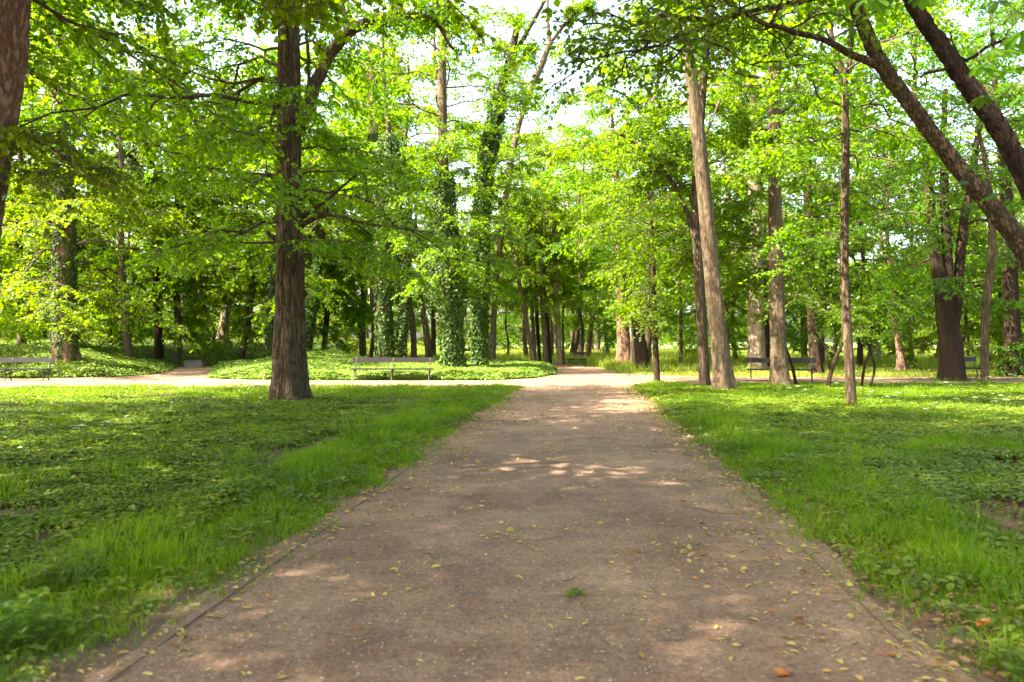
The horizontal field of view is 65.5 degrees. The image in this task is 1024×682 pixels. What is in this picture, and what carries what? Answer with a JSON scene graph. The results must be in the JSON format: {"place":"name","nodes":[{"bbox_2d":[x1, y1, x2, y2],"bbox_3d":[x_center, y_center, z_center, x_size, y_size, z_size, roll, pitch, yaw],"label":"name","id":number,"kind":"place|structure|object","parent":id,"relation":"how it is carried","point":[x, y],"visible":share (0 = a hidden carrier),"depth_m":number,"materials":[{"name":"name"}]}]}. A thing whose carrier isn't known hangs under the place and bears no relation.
{"place":"outdoors","nodes":[
{"label":"outdoors","id":0,"kind":"place"},
{"bbox_2d":[0,363,1023,681],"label":"path","id":1,"kind":"structure","parent":0,"point":[672,637],"depth_m":5.12,"materials":[{"name":"grey gravel"}]},
{"bbox_2d":[0,358,54,380],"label":"park bench","id":2,"kind":"object","parent":1,"relation":"on","point":[49,360],"visible":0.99,"depth_m":31.50,"materials":[{"name":"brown wood"}]},
{"bbox_2d":[350,357,433,380],"bbox_3d":[-4.721,1.111,31.436,3.250,0.915,0.645,0,0,0],"label":"park bench","id":3,"kind":"object","parent":1,"relation":"on","point":[393,360],"visible":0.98,"depth_m":31.70,"materials":[{"name":"brown wood"}]},
{"bbox_2d":[100,429,952,681],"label":"pebbles","id":4,"kind":"object","parent":1,"relation":"on","point":[102,677],"visible":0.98,"depth_m":4.76,"materials":[{"name":"stone"}]},
{"bbox_2d":[0,341,1023,681],"bbox_3d":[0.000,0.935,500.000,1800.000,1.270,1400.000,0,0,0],"label":"ground","id":5,"kind":"structure","parent":0,"point":[68,673],"depth_m":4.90,"materials":[{"name":"green plant"}]},
{"bbox_2d":[0,153,46,343],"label":"woodland tree","id":6,"kind":"object","parent":5,"relation":"on","point":[6,329],"visible":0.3,"depth_m":40.63,"materials":[{"name":"green plant"}]},
{"bbox_2d":[0,196,49,342],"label":"woodland tree","id":7,"kind":"object","parent":5,"relation":"on","point":[36,331],"visible":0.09,"depth_m":61.78,"materials":[{"name":"green plant"}]},
{"bbox_2d":[0,586,82,648],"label":"weed","id":8,"kind":"object","parent":5,"relation":"on","point":[30,614],"visible":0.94,"depth_m":4.03,"materials":[{"name":"green plant"}]},
{"bbox_2d":[0,193,128,348],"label":"woodland tree","id":9,"kind":"object","parent":5,"relation":"on","point":[44,267],"visible":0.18,"depth_m":45.29,"materials":[{"name":"green plant"}]},
{"bbox_2d":[27,545,108,591],"bbox_3d":[-2.778,1.417,4.962,0.447,0.269,0.440,0,0,0],"label":"weed","id":10,"kind":"object","parent":5,"relation":"on","point":[45,569],"visible":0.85,"depth_m":4.94,"materials":[{"name":"green plant"}]},
{"bbox_2d":[0,17,182,343],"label":"woodland tree","id":11,"kind":"object","parent":5,"relation":"on","point":[16,245],"visible":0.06,"depth_m":46.88,"materials":[{"name":"green plant"}]},
{"bbox_2d":[0,25,184,335],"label":"woodland tree","id":12,"kind":"object","parent":5,"relation":"on","point":[105,278],"visible":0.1,"depth_m":45.55,"materials":[{"name":"green plant"}]},
{"bbox_2d":[0,0,237,363],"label":"ivy clad tree","id":13,"kind":"object","parent":5,"relation":"on","point":[64,295],"visible":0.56,"depth_m":35.67,"materials":[{"name":"green plant"}]},
{"bbox_2d":[9,0,247,358],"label":"woodland tree","id":14,"kind":"object","parent":5,"relation":"on","point":[126,336],"visible":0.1,"depth_m":44.52,"materials":[{"name":"green plant"}]},
{"bbox_2d":[2,326,265,339],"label":"hedge","id":15,"kind":"object","parent":5,"relation":"on","point":[151,334],"visible":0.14,"depth_m":83.35,"materials":[{"name":"green plant"}]},
{"bbox_2d":[18,0,250,221],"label":"woodland tree","id":16,"kind":"object","parent":5,"relation":"on","point":[52,25],"visible":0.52,"depth_m":19.51,"materials":[{"name":"green plant"}]},
{"bbox_2d":[75,142,197,314],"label":"woodland tree","id":17,"kind":"object","parent":5,"relation":"on","point":[115,154],"visible":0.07,"depth_m":55.61,"materials":[{"name":"green plant"}]},
{"bbox_2d":[132,595,165,617],"bbox_3d":[-2.017,1.489,4.436,0.164,0.123,0.121,0,0,-16],"label":"weed","id":18,"kind":"object","parent":5,"relation":"on","point":[153,600],"visible":0.84,"depth_m":4.45,"materials":[{"name":"green plant"}]},
{"bbox_2d":[21,0,307,196],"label":"woodland tree","id":19,"kind":"object","parent":5,"relation":"on","point":[85,32],"visible":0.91,"depth_m":14.97,"materials":[{"name":"green plant"}]},
{"bbox_2d":[73,138,264,362],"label":"forked tree","id":20,"kind":"object","parent":5,"relation":"on","point":[158,343],"visible":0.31,"depth_m":49.71,"materials":[{"name":"green plant"}]},
{"bbox_2d":[75,19,270,363],"bbox_3d":[-21.632,-8.988,50.511,13.206,21.607,14.921,0,0,-33],"label":"woodland tree","id":21,"kind":"object","parent":5,"relation":"on","point":[178,312],"visible":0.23,"depth_m":48.71,"materials":[{"name":"green plant"}]},
{"bbox_2d":[0,340,358,378],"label":"ivy bed","id":22,"kind":"object","parent":5,"relation":"on","point":[96,360],"visible":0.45,"depth_m":38.12,"materials":[{"name":"green plant"}]},
{"bbox_2d":[96,115,262,342],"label":"ivy clad tree","id":23,"kind":"object","parent":5,"relation":"on","point":[182,295],"visible":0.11,"depth_m":57.59,"materials":[{"name":"plant"}]},
{"bbox_2d":[184,190,267,342],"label":"slender tree","id":24,"kind":"object","parent":5,"relation":"on","point":[224,321],"visible":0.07,"depth_m":59.71,"materials":[{"name":"green plant"}]},
{"bbox_2d":[116,68,345,359],"bbox_3d":[-17.235,-7.617,51.566,13.114,18.954,11.955,0,0,-2],"label":"woodland tree","id":25,"kind":"object","parent":5,"relation":"on","point":[245,337],"visible":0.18,"depth_m":49.04,"materials":[{"name":"green plant"}]},
{"bbox_2d":[16,0,498,400],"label":"linden tree","id":26,"kind":"object","parent":5,"relation":"on","point":[294,108],"visible":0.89,"depth_m":19.86,"materials":[{"name":"green plant"}]},
{"bbox_2d":[0,0,518,242],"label":"leaning tree","id":27,"kind":"object","parent":5,"relation":"on","point":[15,15],"visible":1,"depth_m":9.28,"materials":[{"name":"green plant"}]},
{"bbox_2d":[106,464,412,681],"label":"path edging","id":28,"kind":"object","parent":5,"relation":"on","point":[189,623],"visible":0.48,"depth_m":4.73,"materials":[{"name":"metal"}]},
{"bbox_2d":[198,135,355,357],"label":"ivy clad tree","id":29,"kind":"object","parent":5,"relation":"on","point":[269,284],"visible":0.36,"depth_m":45.69,"materials":[{"name":"green plant"}]},
{"bbox_2d":[197,41,374,291],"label":"woodland tree","id":30,"kind":"object","parent":5,"relation":"on","point":[263,162],"visible":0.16,"depth_m":46.25,"materials":[{"name":"green plant"}]},
{"bbox_2d":[217,142,372,352],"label":"woodland tree","id":31,"kind":"object","parent":5,"relation":"on","point":[335,337],"visible":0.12,"depth_m":51.58,"materials":[{"name":"green plant"}]},
{"bbox_2d":[246,134,397,350],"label":"ivy clad tree","id":32,"kind":"object","parent":5,"relation":"on","point":[312,306],"visible":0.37,"depth_m":45.75,"materials":[{"name":"green plant"}]},
{"bbox_2d":[305,239,361,347],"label":"slender tree","id":33,"kind":"object","parent":5,"relation":"on","point":[349,299],"visible":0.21,"depth_m":51.56,"materials":[{"name":"green plant"}]},
{"bbox_2d":[258,44,458,356],"bbox_3d":[-8.943,-7.868,49.906,12.333,19.453,12.784,0,0,21],"label":"woodland tree","id":34,"kind":"object","parent":5,"relation":"on","point":[395,128],"visible":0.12,"depth_m":47.77,"materials":[{"name":"green plant"}]},
{"bbox_2d":[319,244,418,355],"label":"woodland tree","id":35,"kind":"object","parent":5,"relation":"on","point":[352,341],"visible":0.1,"depth_m":59.20,"materials":[{"name":"green plant"}]},
{"bbox_2d":[322,49,426,357],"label":"ivy clad tree","id":36,"kind":"object","parent":5,"relation":"on","point":[384,339],"visible":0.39,"depth_m":43.65,"materials":[{"name":"green plant"}]},
{"bbox_2d":[207,349,557,380],"bbox_3d":[-7.617,1.039,42.679,20.213,1.209,22.805,0,0,0],"label":"ivy bed","id":37,"kind":"object","parent":5,"relation":"on","point":[326,364],"visible":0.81,"depth_m":33.62,"materials":[{"name":"green plant"}]},
{"bbox_2d":[327,120,438,356],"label":"woodland tree","id":38,"kind":"object","parent":5,"relation":"on","point":[371,350],"visible":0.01,"depth_m":59.68,"materials":[{"name":"green plant"}]},
{"bbox_2d":[302,63,468,355],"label":"woodland tree","id":39,"kind":"object","parent":5,"relation":"on","point":[362,339],"visible":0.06,"depth_m":53.49,"materials":[{"name":"green plant"}]},
{"bbox_2d":[395,244,411,356],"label":"ivy clad tree","id":40,"kind":"object","parent":5,"relation":"on","point":[403,329],"visible":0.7,"depth_m":43.81,"materials":[{"name":"green plant"}]},
{"bbox_2d":[342,157,468,356],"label":"slender tree","id":41,"kind":"object","parent":5,"relation":"on","point":[427,342],"visible":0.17,"depth_m":46.87,"materials":[{"name":"green plant"}]},
{"bbox_2d":[316,32,500,356],"bbox_3d":[-6.996,-8.829,53.069,13.631,21.501,14.129,0,0,41],"label":"woodland tree","id":42,"kind":"object","parent":5,"relation":"on","point":[412,322],"visible":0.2,"depth_m":51.46,"materials":[{"name":"green plant"}]},
{"bbox_2d":[393,206,470,356],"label":"slender tree","id":43,"kind":"object","parent":5,"relation":"on","point":[433,329],"visible":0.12,"depth_m":59.84,"materials":[{"name":"green plant"}]},
{"bbox_2d":[331,0,548,366],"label":"ivy clad tree","id":44,"kind":"object","parent":5,"relation":"on","point":[445,275],"visible":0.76,"depth_m":36.14,"materials":[{"name":"green plant"}]},
{"bbox_2d":[418,132,538,308],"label":"woodland tree","id":45,"kind":"object","parent":5,"relation":"on","point":[474,164],"visible":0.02,"depth_m":69.79,"materials":[{"name":"green plant"}]},
{"bbox_2d":[406,0,557,365],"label":"ivy clad tree","id":46,"kind":"object","parent":5,"relation":"on","point":[479,337],"visible":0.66,"depth_m":39.66,"materials":[{"name":"green plant"}]},
{"bbox_2d":[0,386,1021,681],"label":"leaf litter","id":47,"kind":"object","parent":5,"relation":"on","point":[482,414],"visible":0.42,"depth_m":5.66,"materials":[{"name":"plant"}]},
{"bbox_2d":[0,380,1023,681],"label":"ground cover","id":48,"kind":"object","parent":5,"relation":"on","point":[128,426],"visible":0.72,"depth_m":10.35,"materials":[{"name":"green plant"}]},
{"bbox_2d":[0,336,1023,376],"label":"meadow grass","id":49,"kind":"structure","parent":5,"relation":"on","point":[668,360],"depth_m":46.88,"materials":[{"name":"green plant"}]},
{"bbox_2d":[462,231,561,355],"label":"woodland tree","id":50,"kind":"object","parent":5,"relation":"on","point":[501,329],"visible":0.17,"depth_m":66.11,"materials":[{"name":"green plant"}]},
{"bbox_2d":[4,386,1023,681],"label":"brown leaf litter","id":51,"kind":"object","parent":5,"relation":"on","point":[938,612],"visible":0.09,"depth_m":5.10,"materials":[{"name":"brown plant"}]},
{"bbox_2d":[489,245,550,349],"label":"woodland tree","id":52,"kind":"object","parent":5,"relation":"on","point":[513,336],"visible":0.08,"depth_m":101.43,"materials":[{"name":"green plant"}]},
{"bbox_2d":[457,127,586,356],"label":"woodland tree","id":53,"kind":"object","parent":5,"relation":"on","point":[524,343],"visible":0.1,"depth_m":64.14,"materials":[{"name":"green plant"}]},
{"bbox_2d":[473,183,572,359],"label":"slender tree","id":54,"kind":"object","parent":5,"relation":"on","point":[526,322],"visible":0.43,"depth_m":49.88,"materials":[{"name":"green plant"}]},
{"bbox_2d":[462,0,600,359],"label":"forked tree","id":55,"kind":"object","parent":5,"relation":"on","point":[587,10],"visible":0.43,"depth_m":49.84,"materials":[{"name":"green plant"}]},
{"bbox_2d":[492,197,574,360],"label":"slender tree","id":56,"kind":"object","parent":5,"relation":"on","point":[531,293],"visible":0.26,"depth_m":51.88,"materials":[{"name":"green plant"}]},
{"bbox_2d":[501,182,585,362],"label":"slender tree","id":57,"kind":"object","parent":5,"relation":"on","point":[548,217],"visible":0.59,"depth_m":50.84,"materials":[{"name":"green plant"}]},
{"bbox_2d":[503,204,584,360],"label":"slender tree","id":58,"kind":"object","parent":5,"relation":"on","point":[538,336],"visible":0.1,"depth_m":54.89,"materials":[{"name":"green plant"}]},
{"bbox_2d":[489,127,604,355],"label":"woodland tree","id":59,"kind":"object","parent":5,"relation":"on","point":[543,154],"visible":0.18,"depth_m":62.81,"materials":[{"name":"green plant"}]},
{"bbox_2d":[502,202,593,362],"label":"slender tree","id":60,"kind":"object","parent":5,"relation":"on","point":[556,208],"visible":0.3,"depth_m":53.90,"materials":[{"name":"green plant"}]},
{"bbox_2d":[496,147,609,353],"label":"woodland tree","id":61,"kind":"object","parent":5,"relation":"on","point":[562,163],"visible":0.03,"depth_m":74.34,"materials":[{"name":"green plant"}]},
{"bbox_2d":[503,192,609,364],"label":"slender tree","id":62,"kind":"object","parent":5,"relation":"on","point":[554,279],"visible":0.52,"depth_m":51.82,"materials":[{"name":"green plant"}]},
{"bbox_2d":[520,195,602,363],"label":"slender tree","id":63,"kind":"object","parent":5,"relation":"on","point":[573,289],"visible":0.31,"depth_m":52.92,"materials":[{"name":"green plant"}]},
{"bbox_2d":[496,119,639,356],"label":"woodland tree","id":64,"kind":"object","parent":5,"relation":"on","point":[580,318],"visible":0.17,"depth_m":56.45,"materials":[{"name":"green plant"}]},
{"bbox_2d":[551,249,606,353],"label":"slender tree","id":65,"kind":"object","parent":5,"relation":"on","point":[574,346],"visible":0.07,"depth_m":65.75,"materials":[{"name":"green plant"}]},
{"bbox_2d":[559,234,615,355],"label":"slender tree","id":66,"kind":"object","parent":5,"relation":"on","point":[589,340],"visible":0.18,"depth_m":59.82,"materials":[{"name":"green plant"}]},
{"bbox_2d":[554,124,684,354],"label":"woodland tree","id":67,"kind":"object","parent":5,"relation":"on","point":[606,330],"visible":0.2,"depth_m":54.86,"materials":[{"name":"green plant"}]},
{"bbox_2d":[578,197,674,364],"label":"slender tree","id":68,"kind":"object","parent":5,"relation":"on","point":[632,350],"visible":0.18,"depth_m":43.87,"materials":[{"name":"green plant"}]},
{"bbox_2d":[536,81,727,363],"bbox_3d":[6.611,-6.870,46.565,10.607,16.999,9.682,0,0,0],"label":"old tree","id":69,"kind":"object","parent":5,"relation":"on","point":[623,344],"visible":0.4,"depth_m":46.48,"materials":[{"name":"green plant"}]},
{"bbox_2d":[570,240,693,370],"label":"old tree","id":70,"kind":"object","parent":5,"relation":"on","point":[641,352],"visible":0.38,"depth_m":40.80,"materials":[{"name":"green plant"}]},
{"bbox_2d":[499,0,765,356],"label":"woodland tree","id":71,"kind":"object","parent":5,"relation":"on","point":[572,213],"visible":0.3,"depth_m":42.96,"materials":[{"name":"green plant"}]},
{"bbox_2d":[558,122,755,381],"bbox_3d":[5.611,-3.208,29.286,6.414,9.672,6.963,0,0,34],"label":"slender tree","id":72,"kind":"object","parent":5,"relation":"on","point":[639,311],"visible":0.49,"depth_m":29.51,"materials":[{"name":"green plant"}]},
{"bbox_2d":[607,186,746,362],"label":"slender tree","id":73,"kind":"object","parent":5,"relation":"on","point":[680,322],"visible":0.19,"depth_m":44.91,"materials":[{"name":"green plant"}]},
{"bbox_2d":[662,241,747,358],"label":"woodland tree","id":74,"kind":"object","parent":5,"relation":"on","point":[686,339],"visible":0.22,"depth_m":50.84,"materials":[{"name":"green plant"}]},
{"bbox_2d":[682,46,738,390],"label":"tall tree","id":75,"kind":"object","parent":5,"relation":"on","point":[723,376],"visible":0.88,"depth_m":23.81,"materials":[{"name":"brown plant"}]},
{"bbox_2d":[655,142,793,360],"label":"woodland tree","id":76,"kind":"object","parent":5,"relation":"on","point":[735,355],"visible":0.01,"depth_m":54.49,"materials":[{"name":"green plant"}]},
{"bbox_2d":[533,0,918,386],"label":"tall tree","id":77,"kind":"object","parent":5,"relation":"on","point":[659,150],"visible":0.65,"depth_m":25.95,"materials":[{"name":"green plant"}]},
{"bbox_2d":[640,66,837,351],"bbox_3d":[13.338,-7.881,49.287,11.886,19.446,13.429,0,0,31],"label":"woodland tree","id":78,"kind":"object","parent":5,"relation":"on","point":[684,301],"visible":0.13,"depth_m":49.38,"materials":[{"name":"green plant"}]},
{"bbox_2d":[720,184,803,366],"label":"slender tree","id":79,"kind":"object","parent":5,"relation":"on","point":[766,328],"visible":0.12,"depth_m":45.87,"materials":[{"name":"green plant"}]},
{"bbox_2d":[595,0,940,385],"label":"tall tree","id":80,"kind":"object","parent":5,"relation":"on","point":[779,368],"visible":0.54,"depth_m":26.49,"materials":[{"name":"green plant"}]},
{"bbox_2d":[517,0,1023,270],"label":"leaning tree","id":81,"kind":"object","parent":5,"relation":"on","point":[1007,226],"visible":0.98,"depth_m":8.95,"materials":[{"name":"green plant"}]},
{"bbox_2d":[657,0,885,368],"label":"old tree","id":82,"kind":"object","parent":5,"relation":"on","point":[756,344],"visible":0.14,"depth_m":42.57,"materials":[{"name":"green plant"}]},
{"bbox_2d":[746,358,816,381],"bbox_3d":[10.384,1.111,30.744,2.550,0.915,0.645,0,0,18],"label":"park bench","id":83,"kind":"object","parent":5,"relation":"on","point":[794,360],"visible":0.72,"depth_m":30.80,"materials":[{"name":"brown wood"}]},
{"bbox_2d":[736,166,855,357],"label":"slender tree","id":84,"kind":"object","parent":5,"relation":"on","point":[802,320],"visible":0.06,"depth_m":55.48,"materials":[{"name":"green plant"}]},
{"bbox_2d":[679,11,928,373],"bbox_3d":[13.582,-6.971,38.045,10.848,17.332,10.808,0,0,0],"label":"tall tree","id":85,"kind":"object","parent":5,"relation":"on","point":[814,349],"visible":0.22,"depth_m":37.24,"materials":[{"name":"green plant"}]},
{"bbox_2d":[766,130,909,354],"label":"woodland tree","id":86,"kind":"object","parent":5,"relation":"on","point":[833,181],"visible":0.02,"depth_m":59.83,"materials":[{"name":"green plant"}]},
{"bbox_2d":[802,305,881,385],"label":"sapling","id":87,"kind":"object","parent":5,"relation":"on","point":[856,320],"visible":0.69,"depth_m":25.24,"materials":[{"name":"green plant"}]},
{"bbox_2d":[785,186,920,364],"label":"woodland tree","id":88,"kind":"object","parent":5,"relation":"on","point":[820,327],"visible":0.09,"depth_m":49.93,"materials":[{"name":"green plant"}]},
{"bbox_2d":[712,0,994,405],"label":"slender tree","id":89,"kind":"object","parent":5,"relation":"on","point":[910,140],"visible":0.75,"depth_m":18.35,"materials":[{"name":"green plant"}]},
{"bbox_2d":[784,115,953,369],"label":"woodland tree","id":90,"kind":"object","parent":5,"relation":"on","point":[859,348],"visible":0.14,"depth_m":46.80,"materials":[{"name":"green plant"}]},
{"bbox_2d":[798,545,941,680],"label":"path edging","id":91,"kind":"object","parent":5,"relation":"on","point":[875,617],"visible":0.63,"depth_m":4.49,"materials":[{"name":"metal"}]},
{"bbox_2d":[817,173,955,359],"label":"old tree","id":92,"kind":"object","parent":5,"relation":"on","point":[882,252],"visible":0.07,"depth_m":52.41,"materials":[{"name":"green plant"}]},
{"bbox_2d":[805,120,971,370],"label":"tall tree","id":93,"kind":"object","parent":5,"relation":"on","point":[901,364],"visible":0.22,"depth_m":40.85,"materials":[{"name":"green plant"}]},
{"bbox_2d":[754,0,1023,380],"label":"tall tree","id":94,"kind":"object","parent":5,"relation":"on","point":[948,280],"visible":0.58,"depth_m":31.32,"materials":[{"name":"green plant"}]},
{"bbox_2d":[852,297,927,386],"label":"sapling","id":95,"kind":"object","parent":5,"relation":"on","point":[900,307],"visible":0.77,"depth_m":25.37,"materials":[{"name":"green plant"}]},
{"bbox_2d":[840,144,981,360],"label":"woodland tree","id":96,"kind":"object","parent":5,"relation":"on","point":[897,236],"visible":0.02,"depth_m":53.31,"materials":[{"name":"green plant"}]},
{"bbox_2d":[842,0,1023,309],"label":"leaning tree","id":97,"kind":"object","parent":5,"relation":"on","point":[980,101],"visible":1,"depth_m":6.93,"materials":[{"name":"green plant"}]},
{"bbox_2d":[852,0,1023,376],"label":"old tree","id":98,"kind":"object","parent":5,"relation":"on","point":[1011,347],"visible":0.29,"depth_m":34.84,"materials":[{"name":"green plant"}]},
{"bbox_2d":[885,199,1023,367],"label":"woodland tree","id":99,"kind":"object","parent":5,"relation":"on","point":[924,345],"visible":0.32,"depth_m":42.79,"materials":[{"name":"green plant"}]},
{"bbox_2d":[896,61,1023,382],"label":"slender tree","id":100,"kind":"object","parent":5,"relation":"on","point":[987,295],"visible":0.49,"depth_m":29.51,"materials":[{"name":"green plant"}]},
{"bbox_2d":[916,222,1023,356],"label":"woodland tree","id":101,"kind":"object","parent":5,"relation":"on","point":[932,331],"visible":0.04,"depth_m":60.62,"materials":[{"name":"green plant"}]},
{"bbox_2d":[953,179,1023,368],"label":"slender tree","id":102,"kind":"object","parent":5,"relation":"on","point":[981,287],"visible":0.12,"depth_m":43.09,"materials":[{"name":"green plant"}]},
{"bbox_2d":[961,55,1023,320],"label":"woodland tree","id":103,"kind":"object","parent":5,"relation":"on","point":[1016,199],"visible":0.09,"depth_m":44.93,"materials":[{"name":"green plant"}]},
{"bbox_2d":[969,183,1023,354],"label":"woodland tree","id":104,"kind":"object","parent":5,"relation":"on","point":[1022,291],"visible":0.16,"depth_m":37.77,"materials":[{"name":"green plant"}]},
{"bbox_2d":[7,0,1023,341],"label":"sky","id":105,"kind":"structure","parent":0,"point":[268,39],"materials":[{"name":"white"}]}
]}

